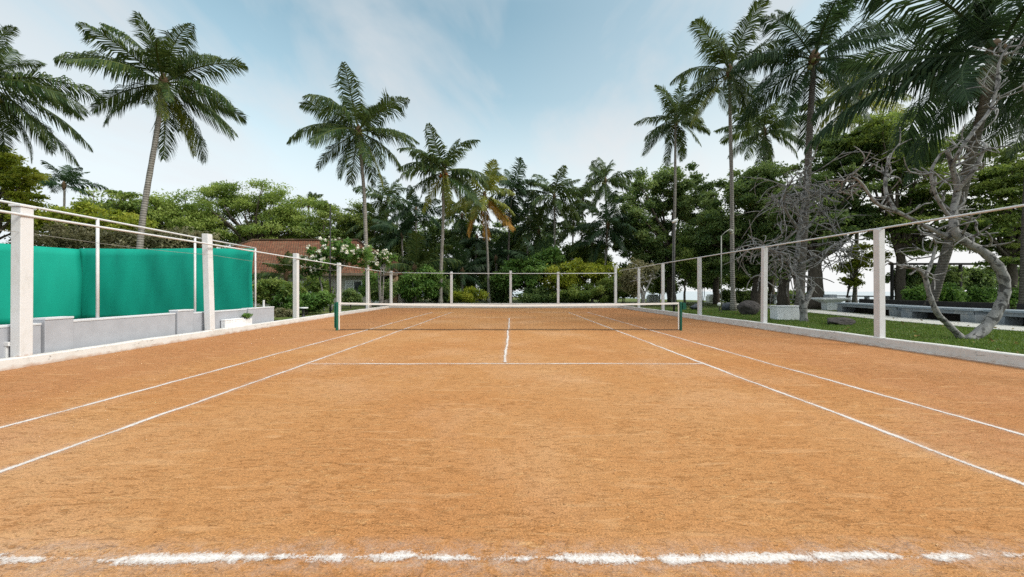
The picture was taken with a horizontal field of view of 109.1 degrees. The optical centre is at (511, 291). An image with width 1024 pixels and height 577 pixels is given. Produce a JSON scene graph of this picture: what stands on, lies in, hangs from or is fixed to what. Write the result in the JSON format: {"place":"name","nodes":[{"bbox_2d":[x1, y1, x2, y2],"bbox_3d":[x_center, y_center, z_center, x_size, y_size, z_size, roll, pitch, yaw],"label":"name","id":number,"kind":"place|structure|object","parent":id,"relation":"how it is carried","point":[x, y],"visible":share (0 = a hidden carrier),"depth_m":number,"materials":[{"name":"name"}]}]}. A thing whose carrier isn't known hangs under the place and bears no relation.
{"place":"outdoors","nodes":[
{"label":"outdoors","id":0,"kind":"place"},
{"bbox_2d":[253,300,524,319],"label":"garden ground","id":1,"kind":"structure","parent":0,"point":[326,311],"depth_m":30.23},
{"bbox_2d":[0,145,51,239],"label":"shade tree","id":2,"kind":"object","parent":1,"relation":"on","point":[13,172],"visible":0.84,"depth_m":23.13,"materials":[{"name":"green plant"}]},
{"bbox_2d":[0,24,103,167],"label":"coconut palm","id":3,"kind":"object","parent":1,"relation":"on","point":[51,94],"visible":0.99,"depth_m":21.17,"materials":[{"name":"green plant"}]},
{"bbox_2d":[4,201,163,235],"bbox_3d":[-34.309,-2.806,29.026,12.677,8.730,3.905,0,0,0],"label":"tall hedge","id":4,"kind":"object","parent":1,"relation":"on","point":[88,209],"visible":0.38,"depth_m":28.41,"materials":[{"name":"green plant"}]},
{"bbox_2d":[2,221,223,248],"bbox_3d":[-27.791,-1.742,25.563,14.610,6.586,3.112,0,0,0],"label":"tall hedge","id":5,"kind":"object","parent":1,"relation":"on","point":[121,239],"visible":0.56,"depth_m":24.95,"materials":[{"name":"green plant"}]},
{"bbox_2d":[53,10,248,248],"bbox_3d":[-19.602,-6.581,20.704,7.173,16.280,8.170,0,0,0],"label":"coconut palm","id":6,"kind":"object","parent":1,"relation":"on","point":[168,65],"visible":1,"depth_m":20.69,"materials":[{"name":"green plant"}]},
{"bbox_2d":[105,188,231,238],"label":"rain tree","id":7,"kind":"object","parent":1,"relation":"on","point":[169,213],"visible":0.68,"depth_m":45.99,"materials":[{"name":"green plant"}]},
{"bbox_2d":[183,178,331,247],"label":"rain tree","id":8,"kind":"object","parent":1,"relation":"on","point":[275,221],"visible":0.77,"depth_m":48.81,"materials":[{"name":"green plant"}]},
{"bbox_2d":[252,277,307,304],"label":"garden bush","id":9,"kind":"object","parent":1,"relation":"on","point":[267,290],"visible":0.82,"depth_m":22.07,"materials":[{"name":"green plant"}]},
{"bbox_2d":[252,251,312,280],"bbox_3d":[-15.483,-0.550,24.981,3.495,4.336,3.082,0,0,0],"label":"cycad","id":10,"kind":"object","parent":1,"relation":"on","point":[286,267],"visible":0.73,"depth_m":24.60,"materials":[{"name":"green plant"}]},
{"bbox_2d":[266,290,335,314],"bbox_3d":[-13.019,0.763,22.448,3.924,1.710,2.486,0,0,17],"label":"garden bush","id":11,"kind":"object","parent":1,"relation":"on","point":[313,302],"visible":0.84,"depth_m":22.04,"materials":[{"name":"green plant"}]},
{"bbox_2d":[292,199,337,238],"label":"shade tree","id":12,"kind":"object","parent":1,"relation":"on","point":[320,222],"visible":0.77,"depth_m":47.03,"materials":[{"name":"green plant"}]},
{"bbox_2d":[299,276,335,294],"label":"garden bush","id":13,"kind":"object","parent":1,"relation":"on","point":[312,286],"visible":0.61,"depth_m":30.62,"materials":[{"name":"green plant"}]},
{"bbox_2d":[299,236,374,310],"bbox_3d":[-12.572,-1.163,26.036,5.618,5.560,2.889,0,0,0],"label":"frangipani","id":14,"kind":"object","parent":1,"relation":"on","point":[341,253],"visible":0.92,"depth_m":25.61,"materials":[{"name":"green plant"}]},
{"bbox_2d":[335,288,363,307],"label":"garden bush","id":15,"kind":"object","parent":1,"relation":"on","point":[350,295],"visible":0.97,"depth_m":29.53,"materials":[{"name":"green plant"}]},
{"bbox_2d":[301,198,398,244],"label":"shade tree","id":16,"kind":"object","parent":1,"relation":"on","point":[340,218],"visible":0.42,"depth_m":49.87,"materials":[{"name":"green plant"}]},
{"bbox_2d":[286,62,419,308],"bbox_3d":[-11.566,-7.016,27.865,9.372,17.129,8.603,0,0,0],"label":"coconut palm","id":17,"kind":"object","parent":1,"relation":"on","point":[352,113],"visible":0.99,"depth_m":27.36,"materials":[{"name":"green plant"}]},
{"bbox_2d":[358,270,379,306],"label":"garden bush","id":18,"kind":"object","parent":1,"relation":"on","point":[362,287],"visible":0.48,"depth_m":32.63,"materials":[{"name":"green plant"}]},
{"bbox_2d":[343,201,399,238],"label":"coconut palm","id":19,"kind":"object","parent":1,"relation":"on","point":[372,214],"visible":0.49,"depth_m":49.09,"materials":[{"name":"green plant"}]},
{"bbox_2d":[352,174,412,224],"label":"coconut palm","id":20,"kind":"object","parent":1,"relation":"on","point":[378,195],"visible":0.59,"depth_m":51.02,"materials":[{"name":"green plant"}]},
{"bbox_2d":[369,249,398,306],"bbox_3d":[-11.009,-0.980,30.873,2.698,5.196,1.621,0,0,6],"label":"frangipani","id":21,"kind":"object","parent":1,"relation":"on","point":[385,257],"visible":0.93,"depth_m":30.62,"materials":[{"name":"green plant"}]},
{"bbox_2d":[370,277,399,305],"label":"garden bush","id":22,"kind":"object","parent":1,"relation":"on","point":[374,292],"visible":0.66,"depth_m":33.02,"materials":[{"name":"green plant"}]},
{"bbox_2d":[368,212,432,302],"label":"coconut palm","id":23,"kind":"object","parent":1,"relation":"on","point":[407,225],"visible":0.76,"depth_m":43.80,"materials":[{"name":"green plant"}]},
{"bbox_2d":[385,185,450,302],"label":"coconut palm","id":24,"kind":"object","parent":1,"relation":"on","point":[403,210],"visible":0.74,"depth_m":45.69,"materials":[{"name":"green plant"}]},
{"bbox_2d":[370,216,466,301],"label":"shade tree","id":25,"kind":"object","parent":1,"relation":"on","point":[435,238],"visible":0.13,"depth_m":50.23,"materials":[{"name":"green plant"}]},
{"bbox_2d":[375,231,462,302],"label":"young palm","id":26,"kind":"object","parent":1,"relation":"on","point":[415,256],"visible":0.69,"depth_m":37.30,"materials":[{"name":"green plant"}]},
{"bbox_2d":[395,264,447,302],"bbox_3d":[-8.829,-0.537,35.522,5.299,4.191,3.964,0,0,0],"label":"garden bush","id":27,"kind":"object","parent":1,"relation":"on","point":[426,286],"visible":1,"depth_m":34.71,"materials":[{"name":"green plant"}]},
{"bbox_2d":[396,123,489,302],"bbox_3d":[-6.725,-7.009,35.935,8.864,17.115,8.344,0,0,-35],"label":"coconut palm","id":28,"kind":"object","parent":1,"relation":"on","point":[433,164],"visible":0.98,"depth_m":35.37,"materials":[{"name":"green plant"}]},
{"bbox_2d":[429,276,461,302],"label":"garden bush","id":29,"kind":"object","parent":1,"relation":"on","point":[445,296],"visible":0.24,"depth_m":38.35,"materials":[{"name":"green plant"}]},
{"bbox_2d":[436,194,491,256],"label":"coconut palm","id":30,"kind":"object","parent":1,"relation":"on","point":[451,220],"visible":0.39,"depth_m":49.21,"materials":[{"name":"green plant"}]},
{"bbox_2d":[436,241,492,301],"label":"young palm","id":31,"kind":"object","parent":1,"relation":"on","point":[465,259],"visible":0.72,"depth_m":41.20,"materials":[{"name":"green plant"}]},
{"bbox_2d":[448,286,489,302],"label":"garden bush","id":32,"kind":"object","parent":1,"relation":"on","point":[471,294],"visible":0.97,"depth_m":33.88,"materials":[{"name":"green plant"}]},
{"bbox_2d":[451,219,504,301],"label":"coconut palm","id":33,"kind":"object","parent":1,"relation":"on","point":[478,245],"visible":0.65,"depth_m":47.58,"materials":[{"name":"green plant"}]},
{"bbox_2d":[446,159,514,302],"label":"coconut palm","id":34,"kind":"object","parent":1,"relation":"on","point":[491,203],"visible":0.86,"depth_m":39.88,"materials":[{"name":"green plant"}]},
{"bbox_2d":[477,277,515,302],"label":"garden bush","id":35,"kind":"object","parent":1,"relation":"on","point":[498,296],"visible":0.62,"depth_m":41.31,"materials":[{"name":"green plant"}]},
{"bbox_2d":[434,220,561,300],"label":"shade tree","id":36,"kind":"object","parent":1,"relation":"on","point":[494,224],"visible":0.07,"depth_m":53.55,"materials":[{"name":"green plant"}]},
{"bbox_2d":[472,232,527,302],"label":"young palm","id":37,"kind":"object","parent":1,"relation":"on","point":[497,250],"visible":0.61,"depth_m":45.37,"materials":[{"name":"green plant"}]},
{"bbox_2d":[486,157,538,260],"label":"coconut palm","id":38,"kind":"object","parent":1,"relation":"on","point":[510,202],"visible":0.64,"depth_m":44.18,"materials":[{"name":"green plant"}]},
{"bbox_2d":[489,245,565,302],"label":"shade tree","id":39,"kind":"object","parent":1,"relation":"on","point":[536,264],"visible":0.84,"depth_m":38.93,"materials":[{"name":"green plant"}]},
{"bbox_2d":[499,196,555,254],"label":"coconut palm","id":40,"kind":"object","parent":1,"relation":"on","point":[523,213],"visible":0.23,"depth_m":49.49,"materials":[{"name":"green plant"}]},
{"bbox_2d":[500,237,566,286],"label":"young palm","id":41,"kind":"object","parent":1,"relation":"on","point":[544,242],"visible":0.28,"depth_m":40.48,"materials":[{"name":"green plant"}]},
{"bbox_2d":[522,284,554,302],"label":"garden bush","id":42,"kind":"object","parent":1,"relation":"on","point":[538,289],"visible":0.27,"depth_m":37.33,"materials":[{"name":"green plant"}]},
{"bbox_2d":[511,206,571,286],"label":"coconut palm","id":43,"kind":"object","parent":1,"relation":"on","point":[536,223],"visible":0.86,"depth_m":45.33,"materials":[{"name":"green plant"}]},
{"bbox_2d":[517,165,593,302],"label":"coconut palm","id":44,"kind":"object","parent":1,"relation":"on","point":[561,206],"visible":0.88,"depth_m":43.53,"materials":[{"name":"green plant"}]},
{"bbox_2d":[515,291,618,302],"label":"clipped hedge","id":45,"kind":"object","parent":1,"relation":"on","point":[530,297],"visible":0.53,"depth_m":36.76,"materials":[{"name":"green plant"}]},
{"bbox_2d":[556,200,596,260],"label":"coconut palm","id":46,"kind":"object","parent":1,"relation":"on","point":[564,235],"visible":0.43,"depth_m":47.98,"materials":[{"name":"green plant"}]},
{"bbox_2d":[538,257,621,302],"bbox_3d":[7.052,-0.981,37.856,8.434,5.076,6.916,0,0,-33],"label":"flowering shrub","id":47,"kind":"object","parent":1,"relation":"on","point":[578,265],"visible":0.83,"depth_m":36.82,"materials":[{"name":"green plant"}]},
{"bbox_2d":[0,308,1023,576],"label":"clay court","id":48,"kind":"object","parent":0,"point":[232,468],"visible":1,"depth_m":3.38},
{"bbox_2d":[0,315,420,427],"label":"doubles sideline","id":49,"kind":"object","parent":48,"relation":"on","point":[156,386],"visible":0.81,"depth_m":5.51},
{"bbox_2d":[0,314,445,472],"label":"singles sideline","id":50,"kind":"object","parent":48,"relation":"on","point":[13,466],"visible":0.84,"depth_m":4.20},
{"bbox_2d":[0,549,1020,565],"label":"baseline","id":51,"kind":"object","parent":48,"relation":"on","point":[670,559],"visible":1,"depth_m":2.05,"materials":[{"name":"paint"}]},
{"bbox_2d":[334,302,686,330],"bbox_3d":[-0.048,0.985,13.920,13.434,1.140,0.110,0,0,0],"label":"tennis net","id":52,"kind":"object","parent":48,"relation":"on","point":[682,306],"visible":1,"depth_m":13.92,"materials":[{"name":"grey"}]},
{"bbox_2d":[358,363,701,363],"bbox_3d":[-0.140,1.497,7.524,8.120,0.001,0.334,0,0,0],"label":"service line","id":53,"kind":"object","parent":48,"relation":"on","point":[514,363],"visible":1,"depth_m":7.54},
{"bbox_2d":[568,312,1023,484],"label":"singles sideline","id":54,"kind":"object","parent":48,"relation":"on","point":[984,469],"visible":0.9,"depth_m":4.01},
{"bbox_2d":[595,314,1023,435],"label":"doubles sideline","id":55,"kind":"object","parent":48,"relation":"on","point":[870,391],"visible":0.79,"depth_m":5.19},
{"bbox_2d":[0,342,1023,576],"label":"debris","id":56,"kind":"object","parent":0,"point":[501,495],"visible":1,"depth_m":2.59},
{"bbox_2d":[0,0,1023,291],"label":"sky","id":57,"kind":"structure","parent":0,"point":[550,85],"materials":[{"name":"blue"}]},
{"bbox_2d":[513,291,894,302],"bbox_3d":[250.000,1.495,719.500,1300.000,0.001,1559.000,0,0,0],"label":"sea","id":58,"kind":"structure","parent":0,"point":[691,295],"depth_m":158.56,"materials":[{"name":"grey liquid"}]},
{"bbox_2d":[512,298,1023,353],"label":"lawn","id":59,"kind":"structure","parent":0,"point":[689,303],"depth_m":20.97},
{"bbox_2d":[563,218,612,302],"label":"coconut palm","id":60,"kind":"object","parent":59,"relation":"on","point":[583,251],"visible":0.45,"depth_m":42.80,"materials":[{"name":"green plant"}]},
{"bbox_2d":[549,275,627,302],"bbox_3d":[7.472,-0.071,35.112,7.608,3.240,4.899,0,0,0],"label":"garden bush","id":61,"kind":"object","parent":59,"relation":"on","point":[606,290],"visible":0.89,"depth_m":34.97,"materials":[{"name":"green plant"}]},
{"bbox_2d":[568,242,613,286],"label":"shade tree","id":62,"kind":"object","parent":59,"relation":"on","point":[585,259],"visible":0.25,"depth_m":45.51,"materials":[{"name":"green plant"}]},
{"bbox_2d":[571,190,643,265],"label":"coconut palm","id":63,"kind":"object","parent":59,"relation":"on","point":[610,218],"visible":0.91,"depth_m":39.42,"materials":[{"name":"green plant"}]},
{"bbox_2d":[577,157,644,276],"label":"coconut palm","id":64,"kind":"object","parent":59,"relation":"on","point":[614,179],"visible":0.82,"depth_m":46.20,"materials":[{"name":"green plant"}]},
{"bbox_2d":[613,257,660,306],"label":"slim tree","id":65,"kind":"object","parent":59,"relation":"on","point":[626,277],"visible":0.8,"depth_m":33.06,"materials":[{"name":"green plant"}]},
{"bbox_2d":[645,277,682,301],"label":"garden bush","id":66,"kind":"object","parent":59,"relation":"on","point":[655,289],"visible":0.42,"depth_m":45.20,"materials":[{"name":"green plant"}]},
{"bbox_2d":[604,161,724,302],"bbox_3d":[17.241,-6.474,41.187,13.383,16.000,10.423,0,0,0],"label":"evergreen tree","id":67,"kind":"object","parent":59,"relation":"on","point":[654,249],"visible":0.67,"depth_m":39.79,"materials":[{"name":"green plant"}]},
{"bbox_2d":[634,77,724,305],"bbox_3d":[15.180,-8.774,33.502,6.956,20.640,7.606,0,0,0],"label":"coconut palm","id":68,"kind":"object","parent":59,"relation":"on","point":[666,128],"visible":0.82,"depth_m":33.94,"materials":[{"name":"green plant"}]},
{"bbox_2d":[667,235,708,302],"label":"slim tree","id":69,"kind":"object","parent":59,"relation":"on","point":[686,268],"visible":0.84,"depth_m":35.57,"materials":[{"name":"green plant"}]},
{"bbox_2d":[689,212,746,303],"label":"shade tree","id":70,"kind":"object","parent":59,"relation":"on","point":[716,295],"visible":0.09,"depth_m":38.77,"materials":[{"name":"green plant"}]},
{"bbox_2d":[670,0,789,310],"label":"coconut palm","id":71,"kind":"object","parent":59,"relation":"on","point":[736,91],"visible":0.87,"depth_m":25.84,"materials":[{"name":"green plant"}]},
{"bbox_2d":[722,270,752,289],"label":"garden bush","id":72,"kind":"object","parent":59,"relation":"on","point":[740,282],"visible":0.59,"depth_m":45.38,"materials":[{"name":"green plant"}]},
{"bbox_2d":[683,159,796,305],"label":"evergreen tree","id":73,"kind":"object","parent":59,"relation":"on","point":[714,226],"visible":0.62,"depth_m":33.88,"materials":[{"name":"green plant"}]},
{"bbox_2d":[719,287,768,302],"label":"clipped hedge","id":74,"kind":"object","parent":59,"relation":"on","point":[742,296],"visible":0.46,"depth_m":41.64,"materials":[{"name":"green plant"}]},
{"bbox_2d":[737,300,760,314],"bbox_3d":[14.134,1.022,21.731,1.248,0.949,1.084,0,0,0],"label":"rock","id":75,"kind":"object","parent":59,"relation":"on","point":[748,307],"visible":0.88,"depth_m":21.43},
{"bbox_2d":[714,92,806,179],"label":"coconut palm","id":76,"kind":"object","parent":59,"relation":"on","point":[765,148],"visible":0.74,"depth_m":37.38,"materials":[{"name":"green plant"}]},
{"bbox_2d":[739,218,822,304],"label":"shade tree","id":77,"kind":"object","parent":59,"relation":"on","point":[782,298],"visible":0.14,"depth_m":32.50,"materials":[{"name":"green plant"}]},
{"bbox_2d":[770,305,799,319],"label":"stone block","id":78,"kind":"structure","parent":59,"relation":"on","point":[786,312],"depth_m":17.73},
{"bbox_2d":[723,141,874,320],"bbox_3d":[13.605,-2.943,17.273,7.104,8.946,4.368,0,0,0],"label":"bare frangipani","id":79,"kind":"object","parent":59,"relation":"on","point":[783,202],"visible":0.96,"depth_m":17.05,"materials":[{"name":"grey plant"}]},
{"bbox_2d":[619,204,1023,337],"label":"court fence","id":80,"kind":"object","parent":59,"relation":"on","point":[879,274],"visible":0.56,"depth_m":10.03,"materials":[{"name":"metal"}]},
{"bbox_2d":[729,0,923,305],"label":"coconut palm","id":81,"kind":"object","parent":59,"relation":"on","point":[821,36],"visible":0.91,"depth_m":21.78,"materials":[{"name":"green plant"}]},
{"bbox_2d":[811,294,850,309],"bbox_3d":[23.716,0.830,27.200,2.000,1.150,1.200,0,0,0],"label":"stone table","id":82,"kind":"object","parent":59,"relation":"on","point":[827,301],"visible":0.93,"depth_m":26.94,"materials":[{"name":"stone"}]},
{"bbox_2d":[827,317,855,324],"bbox_3d":[13.701,1.283,15.349,1.121,0.402,0.782,0,0,0],"label":"rock","id":83,"kind":"object","parent":59,"relation":"on","point":[839,320],"visible":0.83,"depth_m":15.03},
{"bbox_2d":[762,105,930,308],"bbox_3d":[25.666,-6.537,28.983,11.811,16.174,7.485,0,0,0],"label":"evergreen tree","id":84,"kind":"object","parent":59,"relation":"on","point":[827,152],"visible":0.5,"depth_m":28.19,"materials":[{"name":"green plant"}]},
{"bbox_2d":[804,50,913,302],"bbox_3d":[29.206,-9.240,30.824,7.593,21.588,7.946,0,0,42],"label":"coconut palm","id":85,"kind":"object","parent":59,"relation":"on","point":[854,293],"visible":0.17,"depth_m":31.15,"materials":[{"name":"green plant"}]},
{"bbox_2d":[832,242,894,302],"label":"slim tree","id":86,"kind":"object","parent":59,"relation":"on","point":[855,281],"visible":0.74,"depth_m":29.66,"materials":[{"name":"green plant"}]},
{"bbox_2d":[835,299,924,316],"bbox_3d":[22.348,0.970,22.379,1.500,0.890,5.482,0,0,15],"label":"concrete bench","id":87,"kind":"object","parent":59,"relation":"on","point":[867,306],"visible":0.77,"depth_m":22.20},
{"bbox_2d":[803,0,1023,305],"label":"coconut palm","id":88,"kind":"object","parent":59,"relation":"on","point":[982,23],"visible":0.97,"depth_m":15.32,"materials":[{"name":"green plant"}]},
{"bbox_2d":[838,110,1002,299],"bbox_3d":[29.787,-5.832,27.003,10.838,14.804,6.802,0,0,0],"label":"evergreen tree","id":89,"kind":"object","parent":59,"relation":"on","point":[901,237],"visible":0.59,"depth_m":26.52,"materials":[{"name":"green plant"}]},
{"bbox_2d":[825,37,1023,339],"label":"bare frangipani","id":90,"kind":"object","parent":59,"relation":"on","point":[986,326],"visible":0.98,"depth_m":10.72,"materials":[{"name":"grey plant"}]},
{"bbox_2d":[888,263,976,299],"bbox_3d":[36.008,-0.345,27.200,15.700,3.500,0.200,0,0,0],"label":"timber frame","id":91,"kind":"object","parent":59,"relation":"on","point":[892,279],"visible":0.53,"depth_m":27.13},
{"bbox_2d":[885,261,1019,288],"bbox_3d":[35.750,-0.441,27.967,14.621,3.912,2.612,0,0,0],"label":"tall hedge","id":92,"kind":"object","parent":59,"relation":"on","point":[979,277],"visible":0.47,"depth_m":27.48,"materials":[{"name":"green plant"}]},
{"bbox_2d":[898,301,1009,322],"bbox_3d":[21.143,0.970,17.651,1.500,0.890,3.409,0,0,4],"label":"concrete bench","id":93,"kind":"object","parent":59,"relation":"on","point":[972,312],"visible":0.73,"depth_m":17.42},
{"bbox_2d":[900,282,1018,308],"bbox_3d":[30.996,0.415,24.021,10.448,2.191,1.792,0,0,0],"label":"clipped hedge","id":94,"kind":"object","parent":59,"relation":"on","point":[951,293],"visible":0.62,"depth_m":23.67,"materials":[{"name":"green plant"}]},
{"bbox_2d":[924,48,1023,302],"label":"coconut palm","id":95,"kind":"object","parent":59,"relation":"on","point":[996,127],"visible":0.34,"depth_m":18.89,"materials":[{"name":"green plant"}]},
{"bbox_2d":[983,303,1023,324],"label":"concrete bench","id":96,"kind":"object","parent":59,"relation":"on","point":[1013,316],"visible":0.69,"depth_m":15.08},
{"bbox_2d":[703,302,1023,331],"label":"footpath","id":97,"kind":"structure","parent":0,"point":[956,323],"depth_m":17.70,"materials":[{"name":"concrete"}]},
{"label":"ground","id":98,"kind":"structure","parent":0,"visible":0},
{"bbox_2d":[30,160,107,207],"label":"coconut palm","id":99,"kind":"object","parent":98,"relation":"on","point":[69,177],"visible":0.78,"depth_m":44.00,"materials":[{"name":"green plant"}]},
{"bbox_2d":[45,187,152,215],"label":"rain tree","id":100,"kind":"object","parent":98,"relation":"on","point":[121,203],"visible":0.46,"depth_m":43.32,"materials":[{"name":"green plant"}]},
{"bbox_2d":[0,243,253,324],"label":"windbreak screen","id":101,"kind":"object","parent":98,"relation":"on","point":[141,281],"visible":0.75,"depth_m":15.07,"materials":[{"name":"green fabric"}]},
{"bbox_2d":[0,300,273,358],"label":"boundary wall","id":102,"kind":"structure","parent":98,"relation":"on","point":[57,333],"depth_m":9.34,"materials":[{"name":"concrete"}]},
{"bbox_2d":[0,200,255,317],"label":"pole fence","id":103,"kind":"object","parent":102,"relation":"on","point":[98,220],"visible":0.79,"depth_m":9.00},
{"bbox_2d":[0,306,388,370],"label":"wall","id":104,"kind":"structure","parent":98,"relation":"on","point":[9,363],"depth_m":9.48,"materials":[{"name":"concrete"}]},
{"bbox_2d":[0,204,389,357],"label":"court fence","id":105,"kind":"object","parent":104,"relation":"on","point":[20,343],"visible":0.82,"depth_m":7.32,"materials":[{"name":"metal"}]},
{"bbox_2d":[221,318,251,327],"bbox_3d":[-10.260,1.270,13.620,0.170,0.510,1.360,0,0,0],"label":"planter trough","id":106,"kind":"object","parent":98,"relation":"on","point":[226,323],"visible":0.7,"depth_m":13.43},
{"bbox_2d":[230,239,410,305],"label":"tiled house","id":107,"kind":"structure","parent":98,"relation":"on","point":[352,279],"depth_m":37.52,"materials":[{"name":"tile"}]},
{"bbox_2d":[389,303,619,307],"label":"wall","id":108,"kind":"structure","parent":98,"relation":"on","point":[405,306],"depth_m":32.31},
{"bbox_2d":[390,267,616,303],"bbox_3d":[-0.770,-0.455,32.392,20.150,3.320,0.265,0,0,0],"label":"court fence","id":109,"kind":"object","parent":108,"relation":"on","point":[510,273],"visible":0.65,"depth_m":32.31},
{"bbox_2d":[620,305,1023,368],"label":"wall","id":110,"kind":"structure","parent":98,"relation":"on","point":[1014,360],"depth_m":9.72,"materials":[{"name":"concrete"}]},
{"bbox_2d":[927,142,1023,308],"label":"evergreen tree","id":111,"kind":"object","parent":98,"relation":"on","point":[997,181],"visible":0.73,"depth_m":23.69,"materials":[{"name":"green plant"}]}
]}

